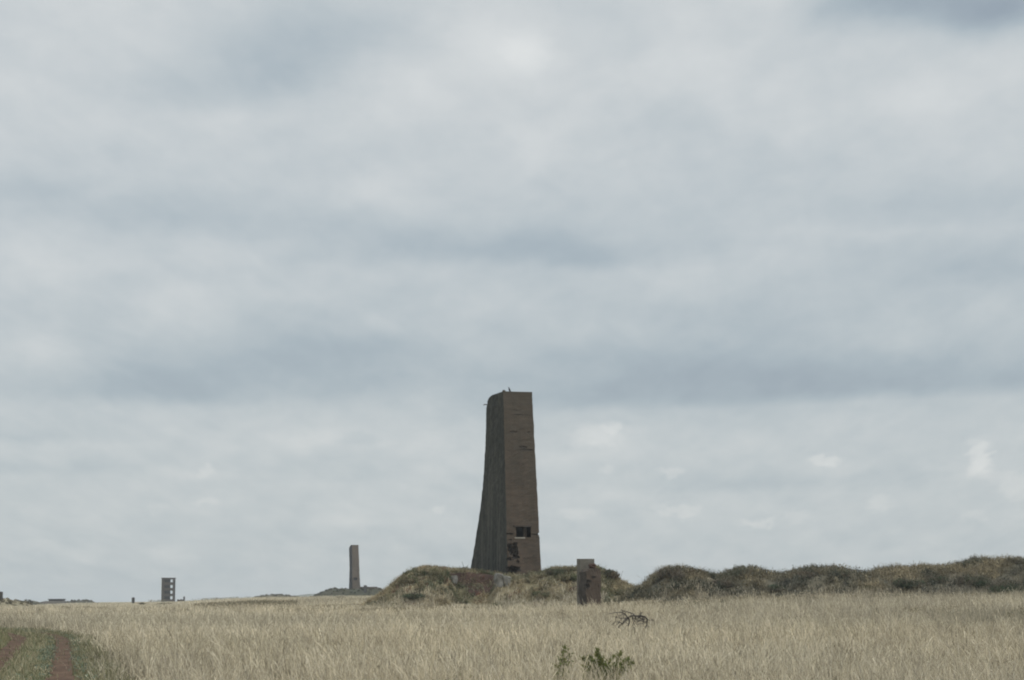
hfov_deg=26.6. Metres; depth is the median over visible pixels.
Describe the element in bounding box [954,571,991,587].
shrub
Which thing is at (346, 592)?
mound
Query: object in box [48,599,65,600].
bunker
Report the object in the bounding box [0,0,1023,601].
sky
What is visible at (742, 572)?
shrub
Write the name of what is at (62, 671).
track
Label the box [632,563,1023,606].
mound
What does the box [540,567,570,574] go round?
shrub
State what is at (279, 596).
mound
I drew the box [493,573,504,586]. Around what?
concrete block
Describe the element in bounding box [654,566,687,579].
shrub
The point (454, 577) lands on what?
concrete block
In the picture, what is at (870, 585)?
shrub
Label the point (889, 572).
scrub
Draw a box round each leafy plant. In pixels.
[551,645,573,679]
[577,647,633,679]
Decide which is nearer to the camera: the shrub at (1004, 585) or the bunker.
the shrub at (1004, 585)
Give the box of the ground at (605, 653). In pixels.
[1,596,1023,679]
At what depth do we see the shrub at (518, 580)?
205.67 m
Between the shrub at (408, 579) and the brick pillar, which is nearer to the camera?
the brick pillar
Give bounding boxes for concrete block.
[451,575,456,583]
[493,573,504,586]
[503,576,511,586]
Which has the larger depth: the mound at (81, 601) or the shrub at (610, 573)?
the mound at (81, 601)
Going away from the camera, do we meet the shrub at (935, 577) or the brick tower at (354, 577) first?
the shrub at (935, 577)
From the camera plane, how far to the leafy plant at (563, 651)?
39.50 m
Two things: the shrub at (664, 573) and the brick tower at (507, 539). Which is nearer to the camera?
the shrub at (664, 573)
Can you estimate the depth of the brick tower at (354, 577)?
876.77 m
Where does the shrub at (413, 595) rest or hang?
on the mound at (469, 575)
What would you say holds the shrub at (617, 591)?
on the mound at (469, 575)
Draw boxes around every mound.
[0,598,33,606]
[41,601,69,603]
[67,600,95,603]
[257,595,292,597]
[316,588,382,596]
[377,571,625,606]
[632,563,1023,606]
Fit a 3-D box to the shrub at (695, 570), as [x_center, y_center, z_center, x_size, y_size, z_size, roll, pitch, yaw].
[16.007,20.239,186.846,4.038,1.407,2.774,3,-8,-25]
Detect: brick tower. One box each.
[349,545,359,588]
[471,390,540,574]
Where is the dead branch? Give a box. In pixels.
[610,609,653,628]
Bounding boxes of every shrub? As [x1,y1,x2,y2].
[394,574,420,583]
[402,592,428,598]
[417,566,448,577]
[512,577,529,583]
[526,590,551,598]
[528,574,548,579]
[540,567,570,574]
[556,571,576,580]
[600,569,622,578]
[613,588,627,595]
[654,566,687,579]
[684,567,715,575]
[712,579,737,587]
[728,565,759,576]
[758,584,786,593]
[788,568,821,579]
[823,567,850,575]
[853,580,891,589]
[887,576,926,588]
[924,575,947,582]
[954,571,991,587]
[981,576,1023,593]
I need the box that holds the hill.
[295,594,313,596]
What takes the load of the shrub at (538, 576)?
on the mound at (469, 575)
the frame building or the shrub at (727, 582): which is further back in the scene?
the frame building
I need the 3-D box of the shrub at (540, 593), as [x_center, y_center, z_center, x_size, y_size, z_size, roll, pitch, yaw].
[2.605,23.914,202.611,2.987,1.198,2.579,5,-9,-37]
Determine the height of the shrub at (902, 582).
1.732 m
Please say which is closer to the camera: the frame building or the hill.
the frame building
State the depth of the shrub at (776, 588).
182.93 m
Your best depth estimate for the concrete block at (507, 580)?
204.83 m
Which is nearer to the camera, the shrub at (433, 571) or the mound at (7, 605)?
the shrub at (433, 571)
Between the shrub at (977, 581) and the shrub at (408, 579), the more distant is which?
the shrub at (408, 579)
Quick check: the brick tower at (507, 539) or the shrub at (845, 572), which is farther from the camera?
the brick tower at (507, 539)
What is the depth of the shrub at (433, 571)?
206.28 m
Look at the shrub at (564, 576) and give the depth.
204.76 m
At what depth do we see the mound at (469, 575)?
204.73 m
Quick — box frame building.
[161,578,175,601]
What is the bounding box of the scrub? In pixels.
[0,553,1023,623]
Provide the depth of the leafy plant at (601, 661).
39.47 m
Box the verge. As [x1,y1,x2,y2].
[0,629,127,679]
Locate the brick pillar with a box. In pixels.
[577,559,601,606]
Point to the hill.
(304, 595)
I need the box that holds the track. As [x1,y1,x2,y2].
[0,630,79,679]
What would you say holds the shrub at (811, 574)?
on the mound at (767, 582)

